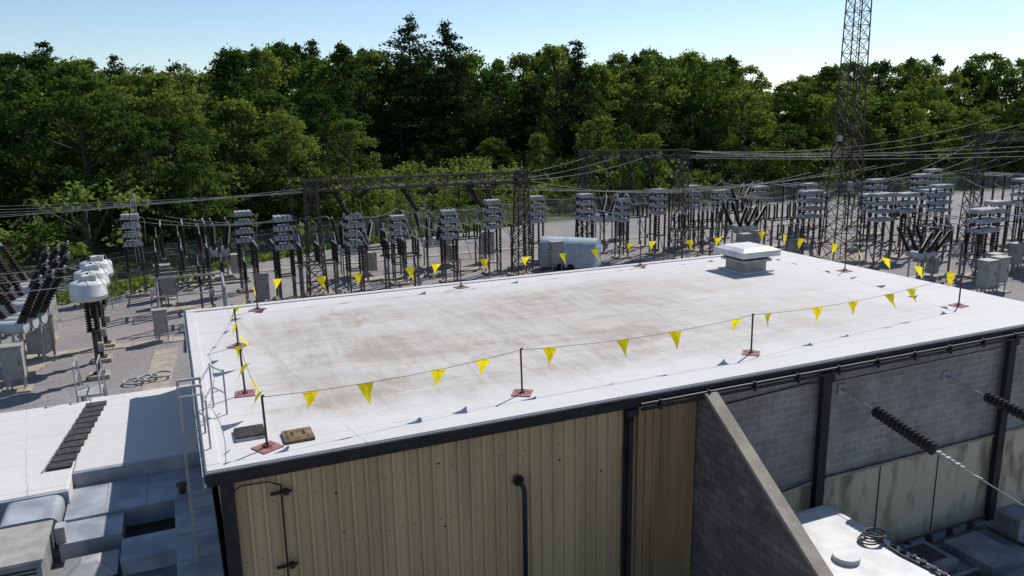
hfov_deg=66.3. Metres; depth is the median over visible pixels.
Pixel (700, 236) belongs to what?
disconnect switch
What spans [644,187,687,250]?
bus support
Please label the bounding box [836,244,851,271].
warning line stanchion
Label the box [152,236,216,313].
disconnect switch
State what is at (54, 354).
control cabinet
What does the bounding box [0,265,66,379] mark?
circuit breaker
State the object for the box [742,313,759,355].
warning line stanchion
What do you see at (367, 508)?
tan metal siding
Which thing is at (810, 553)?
wall coping
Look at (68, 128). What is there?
forest
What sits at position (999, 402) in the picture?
strain insulator string
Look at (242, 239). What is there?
capacitor rack
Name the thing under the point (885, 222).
bus support
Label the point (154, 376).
cable coil
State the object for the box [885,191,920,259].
capacitor rack
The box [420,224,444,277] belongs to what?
bus support
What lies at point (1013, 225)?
bus support
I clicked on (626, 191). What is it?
overhead conductors
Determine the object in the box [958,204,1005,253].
bus support
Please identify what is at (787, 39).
sky
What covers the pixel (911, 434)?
strain insulator string
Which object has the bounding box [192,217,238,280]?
circuit breaker
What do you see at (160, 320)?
control cabinet
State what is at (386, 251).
disconnect switch
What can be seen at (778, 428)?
block wall
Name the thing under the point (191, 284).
disconnect switch
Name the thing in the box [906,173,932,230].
capacitor rack
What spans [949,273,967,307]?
warning line stanchion
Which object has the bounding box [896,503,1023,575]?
court equipment plinths
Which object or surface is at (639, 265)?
warning line stanchion
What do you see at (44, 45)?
white pine
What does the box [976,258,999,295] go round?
control cabinet
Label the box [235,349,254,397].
warning line stanchion
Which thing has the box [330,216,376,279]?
circuit breaker
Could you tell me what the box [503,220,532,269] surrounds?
bus support
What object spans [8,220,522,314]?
grass weeds
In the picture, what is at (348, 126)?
maple tree
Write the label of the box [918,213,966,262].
bus support
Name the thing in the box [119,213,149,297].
capacitor rack
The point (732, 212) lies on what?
disconnect switch
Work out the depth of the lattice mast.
60.55 m
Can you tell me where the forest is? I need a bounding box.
[0,38,1023,287]
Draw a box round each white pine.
[26,40,66,81]
[103,54,144,112]
[291,39,326,139]
[358,11,470,194]
[402,18,519,167]
[533,39,622,187]
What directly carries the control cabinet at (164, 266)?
on the ground
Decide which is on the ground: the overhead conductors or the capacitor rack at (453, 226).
the capacitor rack at (453, 226)
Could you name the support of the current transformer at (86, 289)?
on the ground
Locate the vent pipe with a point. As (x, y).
(518, 480)
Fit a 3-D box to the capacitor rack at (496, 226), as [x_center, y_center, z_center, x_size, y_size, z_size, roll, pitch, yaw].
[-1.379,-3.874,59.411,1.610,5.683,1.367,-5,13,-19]
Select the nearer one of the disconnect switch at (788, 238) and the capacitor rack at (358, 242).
the capacitor rack at (358, 242)
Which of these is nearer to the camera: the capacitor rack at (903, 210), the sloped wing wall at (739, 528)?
the sloped wing wall at (739, 528)
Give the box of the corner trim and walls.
[214,409,627,575]
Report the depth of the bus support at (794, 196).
75.98 m
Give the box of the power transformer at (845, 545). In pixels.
[795,505,948,575]
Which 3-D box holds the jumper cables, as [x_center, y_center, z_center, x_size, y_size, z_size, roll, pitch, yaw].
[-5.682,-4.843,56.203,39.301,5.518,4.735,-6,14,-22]
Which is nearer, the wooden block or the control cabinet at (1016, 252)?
the wooden block
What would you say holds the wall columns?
on the ground
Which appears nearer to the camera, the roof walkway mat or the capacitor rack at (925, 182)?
the roof walkway mat
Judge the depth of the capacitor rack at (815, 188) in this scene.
78.76 m
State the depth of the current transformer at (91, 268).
39.04 m
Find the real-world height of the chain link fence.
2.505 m
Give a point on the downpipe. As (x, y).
(631, 413)
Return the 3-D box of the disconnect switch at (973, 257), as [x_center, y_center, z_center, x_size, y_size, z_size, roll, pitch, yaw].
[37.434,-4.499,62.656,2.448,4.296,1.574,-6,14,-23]
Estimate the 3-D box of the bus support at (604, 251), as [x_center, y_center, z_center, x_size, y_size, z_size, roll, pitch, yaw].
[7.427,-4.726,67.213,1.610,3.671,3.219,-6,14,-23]
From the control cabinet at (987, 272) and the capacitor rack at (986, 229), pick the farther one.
the capacitor rack at (986, 229)
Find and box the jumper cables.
[130,193,651,275]
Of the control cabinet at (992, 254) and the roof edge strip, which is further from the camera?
the control cabinet at (992, 254)
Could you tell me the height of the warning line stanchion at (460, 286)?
1.112 m
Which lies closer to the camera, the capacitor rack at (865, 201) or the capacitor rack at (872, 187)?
the capacitor rack at (865, 201)
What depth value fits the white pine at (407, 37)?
113.78 m
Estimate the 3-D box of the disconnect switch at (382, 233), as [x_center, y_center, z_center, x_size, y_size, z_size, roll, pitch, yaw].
[-9.545,-2.786,58.263,3.292,4.310,1.646,-6,14,-22]
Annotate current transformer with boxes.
[58,272,113,380]
[64,263,114,363]
[70,254,118,347]
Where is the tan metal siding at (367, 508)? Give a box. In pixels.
[234,410,622,575]
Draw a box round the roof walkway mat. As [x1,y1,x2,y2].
[42,400,106,471]
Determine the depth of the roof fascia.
18.12 m
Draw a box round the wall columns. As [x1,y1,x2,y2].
[725,336,1019,520]
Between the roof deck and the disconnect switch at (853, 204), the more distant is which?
the disconnect switch at (853, 204)
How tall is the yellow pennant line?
0.635 m
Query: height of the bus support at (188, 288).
4.936 m
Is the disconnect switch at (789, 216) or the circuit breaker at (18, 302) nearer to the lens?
the circuit breaker at (18, 302)
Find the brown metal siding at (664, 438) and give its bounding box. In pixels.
[631,396,696,575]
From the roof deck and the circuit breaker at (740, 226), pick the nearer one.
the roof deck
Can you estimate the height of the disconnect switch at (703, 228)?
4.462 m
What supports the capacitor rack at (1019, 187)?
on the ground
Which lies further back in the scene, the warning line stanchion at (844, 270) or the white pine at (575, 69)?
the white pine at (575, 69)
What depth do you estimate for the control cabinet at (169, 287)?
51.10 m
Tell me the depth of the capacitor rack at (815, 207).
63.16 m
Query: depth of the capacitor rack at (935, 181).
83.40 m
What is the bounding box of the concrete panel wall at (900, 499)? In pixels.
[778,425,1023,542]
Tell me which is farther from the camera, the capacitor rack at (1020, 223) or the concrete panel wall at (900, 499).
the capacitor rack at (1020, 223)
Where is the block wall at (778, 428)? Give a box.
[718,335,1023,486]
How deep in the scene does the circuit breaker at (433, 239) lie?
62.20 m
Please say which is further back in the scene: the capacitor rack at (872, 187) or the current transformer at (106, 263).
the capacitor rack at (872, 187)
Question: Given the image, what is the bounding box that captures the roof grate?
[233,424,264,442]
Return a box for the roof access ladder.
[176,363,227,563]
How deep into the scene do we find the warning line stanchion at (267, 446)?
15.68 m
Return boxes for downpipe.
[621,408,638,575]
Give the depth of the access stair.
26.64 m
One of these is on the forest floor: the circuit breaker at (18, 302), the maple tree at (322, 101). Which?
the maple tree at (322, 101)
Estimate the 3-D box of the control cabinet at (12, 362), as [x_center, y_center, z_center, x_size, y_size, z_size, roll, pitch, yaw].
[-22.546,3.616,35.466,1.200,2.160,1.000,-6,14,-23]
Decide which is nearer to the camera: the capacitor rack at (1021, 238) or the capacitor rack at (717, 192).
the capacitor rack at (1021, 238)
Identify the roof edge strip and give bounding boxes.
[186,249,1023,471]
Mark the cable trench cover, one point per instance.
(163, 359)
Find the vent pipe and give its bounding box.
[513,475,527,575]
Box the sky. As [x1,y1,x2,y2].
[0,0,1023,122]
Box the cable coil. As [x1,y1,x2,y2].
[122,370,171,384]
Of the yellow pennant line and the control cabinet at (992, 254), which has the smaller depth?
the yellow pennant line
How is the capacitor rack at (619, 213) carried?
on the ground
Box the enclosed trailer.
[529,236,600,269]
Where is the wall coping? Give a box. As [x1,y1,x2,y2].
[701,392,833,575]
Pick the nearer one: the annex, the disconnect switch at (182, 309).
the annex
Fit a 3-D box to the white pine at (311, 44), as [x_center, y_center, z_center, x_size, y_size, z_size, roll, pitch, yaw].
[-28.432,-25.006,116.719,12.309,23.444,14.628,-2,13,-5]
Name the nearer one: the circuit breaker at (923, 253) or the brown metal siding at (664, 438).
the brown metal siding at (664, 438)
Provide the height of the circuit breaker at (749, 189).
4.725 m
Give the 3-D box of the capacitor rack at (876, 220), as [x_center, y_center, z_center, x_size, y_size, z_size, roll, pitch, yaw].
[28.901,-4.721,61.484,2.299,5.503,1.241,-7,14,-25]
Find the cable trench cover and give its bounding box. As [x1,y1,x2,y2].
[26,223,793,390]
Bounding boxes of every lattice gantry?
[300,167,534,297]
[575,140,693,253]
[953,124,1023,243]
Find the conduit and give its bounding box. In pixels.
[231,481,297,575]
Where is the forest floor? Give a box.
[0,120,1023,292]
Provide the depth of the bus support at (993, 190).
77.88 m
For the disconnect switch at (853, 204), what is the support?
on the ground
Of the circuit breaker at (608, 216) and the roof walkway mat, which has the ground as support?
the circuit breaker at (608, 216)
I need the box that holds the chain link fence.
[3,172,1023,292]
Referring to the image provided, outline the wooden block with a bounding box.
[281,426,314,444]
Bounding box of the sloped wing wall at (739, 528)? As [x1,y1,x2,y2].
[690,395,814,575]
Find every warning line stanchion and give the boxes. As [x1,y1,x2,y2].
[226,309,248,347]
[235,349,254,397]
[248,278,266,311]
[251,395,283,453]
[454,259,468,288]
[511,348,532,396]
[634,240,646,266]
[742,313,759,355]
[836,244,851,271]
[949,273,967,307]
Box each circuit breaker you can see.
[0,241,69,322]
[0,252,70,353]
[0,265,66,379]
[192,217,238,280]
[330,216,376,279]
[413,209,456,270]
[590,189,628,242]
[719,179,761,225]
[721,199,767,243]
[896,223,952,280]
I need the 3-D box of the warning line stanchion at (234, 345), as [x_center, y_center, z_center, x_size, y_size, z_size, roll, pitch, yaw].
[-7.970,1.143,22.661,0.460,1.112,0.460,3,13,16]
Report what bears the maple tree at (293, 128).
on the forest floor
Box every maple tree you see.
[126,126,183,257]
[248,106,327,242]
[287,89,359,230]
[320,118,385,227]
[523,133,555,194]
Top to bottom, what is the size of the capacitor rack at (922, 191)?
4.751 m
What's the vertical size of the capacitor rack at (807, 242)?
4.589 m
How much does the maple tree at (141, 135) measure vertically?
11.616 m
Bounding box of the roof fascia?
[183,313,1023,488]
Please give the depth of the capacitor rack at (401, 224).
56.05 m
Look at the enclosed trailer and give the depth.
60.07 m
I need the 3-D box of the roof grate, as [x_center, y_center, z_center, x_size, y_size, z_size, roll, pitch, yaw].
[-5.490,3.026,16.417,0.620,0.101,0.620,-6,14,-23]
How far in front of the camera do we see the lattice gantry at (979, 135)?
69.37 m
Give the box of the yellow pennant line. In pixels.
[229,230,960,408]
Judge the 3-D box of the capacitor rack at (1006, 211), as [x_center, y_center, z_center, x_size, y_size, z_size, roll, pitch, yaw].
[36.120,-4.008,58.697,2.075,5.106,1.336,-6,14,-23]
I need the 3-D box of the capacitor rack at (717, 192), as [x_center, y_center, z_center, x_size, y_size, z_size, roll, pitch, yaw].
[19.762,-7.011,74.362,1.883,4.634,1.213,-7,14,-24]
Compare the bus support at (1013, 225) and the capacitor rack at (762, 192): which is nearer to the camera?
the bus support at (1013, 225)
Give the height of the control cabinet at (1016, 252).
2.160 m
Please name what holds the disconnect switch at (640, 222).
on the ground
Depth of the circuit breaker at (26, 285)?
45.79 m
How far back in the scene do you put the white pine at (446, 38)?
113.40 m
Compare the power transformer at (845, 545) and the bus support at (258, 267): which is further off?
the bus support at (258, 267)
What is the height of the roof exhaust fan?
1.025 m
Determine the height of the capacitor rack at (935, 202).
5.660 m
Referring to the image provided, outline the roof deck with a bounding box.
[185,250,1023,474]
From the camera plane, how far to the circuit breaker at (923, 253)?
55.42 m
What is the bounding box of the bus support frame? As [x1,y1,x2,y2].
[149,258,227,326]
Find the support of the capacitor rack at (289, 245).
on the ground
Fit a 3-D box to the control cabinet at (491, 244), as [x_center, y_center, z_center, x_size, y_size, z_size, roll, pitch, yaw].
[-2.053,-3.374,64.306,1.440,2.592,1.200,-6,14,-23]
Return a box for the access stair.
[72,354,107,401]
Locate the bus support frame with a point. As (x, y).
(223, 291)
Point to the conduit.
(285, 492)
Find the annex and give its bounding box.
[0,384,225,575]
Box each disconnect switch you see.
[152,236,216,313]
[155,225,207,288]
[195,251,250,308]
[294,232,341,297]
[360,221,407,281]
[380,229,421,289]
[451,217,482,271]
[618,197,648,248]
[671,204,714,258]
[691,201,722,252]
[714,192,748,244]
[761,196,801,247]
[775,216,815,256]
[843,191,872,226]
[878,197,913,251]
[918,216,968,278]
[962,205,996,260]
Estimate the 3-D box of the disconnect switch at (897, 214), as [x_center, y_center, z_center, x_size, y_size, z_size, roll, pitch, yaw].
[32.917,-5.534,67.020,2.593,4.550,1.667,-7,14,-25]
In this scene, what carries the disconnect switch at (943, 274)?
on the ground
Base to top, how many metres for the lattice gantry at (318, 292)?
8.618 m
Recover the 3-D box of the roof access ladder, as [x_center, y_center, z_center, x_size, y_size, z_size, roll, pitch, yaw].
[-6.532,5.148,17.302,0.985,6.605,2.535,-6,14,-23]
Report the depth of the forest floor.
88.11 m
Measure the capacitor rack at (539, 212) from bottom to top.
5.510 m
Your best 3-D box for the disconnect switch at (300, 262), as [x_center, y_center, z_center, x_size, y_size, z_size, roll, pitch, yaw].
[-12.218,-1.073,49.517,2.773,4.865,1.782,-6,14,-22]
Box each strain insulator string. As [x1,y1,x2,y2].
[846,390,1023,505]
[950,377,1023,420]
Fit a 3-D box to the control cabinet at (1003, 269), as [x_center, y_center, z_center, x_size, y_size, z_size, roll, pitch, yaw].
[31.890,-0.900,51.350,1.320,2.376,1.100,-6,14,-23]
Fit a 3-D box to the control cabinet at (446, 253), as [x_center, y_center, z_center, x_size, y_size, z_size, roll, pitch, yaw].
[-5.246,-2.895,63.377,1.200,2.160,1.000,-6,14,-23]
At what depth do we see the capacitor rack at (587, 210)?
63.37 m
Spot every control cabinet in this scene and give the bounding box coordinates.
[0,342,33,395]
[34,315,61,358]
[151,307,172,342]
[153,263,175,301]
[161,271,181,306]
[253,273,269,302]
[443,239,455,265]
[477,230,495,263]
[545,240,565,271]
[738,232,751,242]
[787,235,800,253]
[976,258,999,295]
[982,255,1011,294]
[986,252,1005,285]
[1008,242,1023,273]
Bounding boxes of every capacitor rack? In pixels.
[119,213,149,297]
[232,210,256,292]
[271,214,299,300]
[341,212,366,293]
[389,214,410,285]
[438,209,459,283]
[482,199,504,275]
[526,195,545,264]
[575,193,594,237]
[611,198,631,259]
[645,188,667,255]
[683,185,702,246]
[707,189,730,239]
[749,185,768,235]
[796,190,824,255]
[799,182,818,229]
[801,192,830,244]
[852,193,876,246]
[861,178,887,236]
[865,192,896,264]
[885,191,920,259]
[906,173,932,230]
[914,188,947,242]
[919,169,941,220]
[923,184,955,252]
[957,207,1004,279]
[973,200,1011,268]
[1002,178,1023,241]
[1012,209,1023,269]
[1017,187,1023,262]
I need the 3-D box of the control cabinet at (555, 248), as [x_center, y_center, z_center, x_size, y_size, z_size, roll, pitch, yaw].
[3.362,-2.437,60.230,1.320,2.376,1.100,-6,14,-23]
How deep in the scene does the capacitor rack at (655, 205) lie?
66.06 m
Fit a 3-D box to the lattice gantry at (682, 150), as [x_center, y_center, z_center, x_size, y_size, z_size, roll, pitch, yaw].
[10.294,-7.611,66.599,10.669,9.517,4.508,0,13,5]
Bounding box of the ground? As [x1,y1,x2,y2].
[0,189,1023,575]
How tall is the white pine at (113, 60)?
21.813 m
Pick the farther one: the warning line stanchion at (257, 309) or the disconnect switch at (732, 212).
the disconnect switch at (732, 212)
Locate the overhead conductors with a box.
[0,116,1023,293]
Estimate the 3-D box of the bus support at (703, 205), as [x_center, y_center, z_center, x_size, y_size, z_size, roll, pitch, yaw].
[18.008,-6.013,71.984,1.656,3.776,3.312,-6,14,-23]
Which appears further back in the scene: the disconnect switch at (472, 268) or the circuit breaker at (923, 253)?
the disconnect switch at (472, 268)
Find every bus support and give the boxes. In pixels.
[158,218,213,293]
[252,239,278,301]
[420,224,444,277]
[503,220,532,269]
[592,209,613,253]
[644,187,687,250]
[699,200,725,243]
[735,195,772,240]
[773,182,818,235]
[873,198,895,243]
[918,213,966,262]
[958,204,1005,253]
[967,172,1023,226]
[999,203,1020,247]
[1009,214,1023,273]
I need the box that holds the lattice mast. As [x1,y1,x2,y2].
[814,0,871,264]
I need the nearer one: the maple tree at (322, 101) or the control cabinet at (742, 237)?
the control cabinet at (742, 237)
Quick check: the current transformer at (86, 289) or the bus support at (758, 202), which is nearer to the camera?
the current transformer at (86, 289)
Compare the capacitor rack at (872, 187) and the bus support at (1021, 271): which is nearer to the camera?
the bus support at (1021, 271)
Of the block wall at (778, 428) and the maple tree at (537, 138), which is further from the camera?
the maple tree at (537, 138)
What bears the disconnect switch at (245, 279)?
on the ground
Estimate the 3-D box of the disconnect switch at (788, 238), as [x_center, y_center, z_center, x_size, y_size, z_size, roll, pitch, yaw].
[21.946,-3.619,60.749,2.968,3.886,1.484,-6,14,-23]
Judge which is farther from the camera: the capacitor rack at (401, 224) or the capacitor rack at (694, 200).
the capacitor rack at (694, 200)
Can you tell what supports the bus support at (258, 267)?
on the ground
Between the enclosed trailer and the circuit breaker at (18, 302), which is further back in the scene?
the enclosed trailer
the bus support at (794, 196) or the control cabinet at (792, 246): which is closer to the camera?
the control cabinet at (792, 246)
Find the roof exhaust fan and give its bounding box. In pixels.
[713,242,780,274]
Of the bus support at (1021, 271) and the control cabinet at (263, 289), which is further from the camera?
the bus support at (1021, 271)
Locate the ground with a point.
(132, 321)

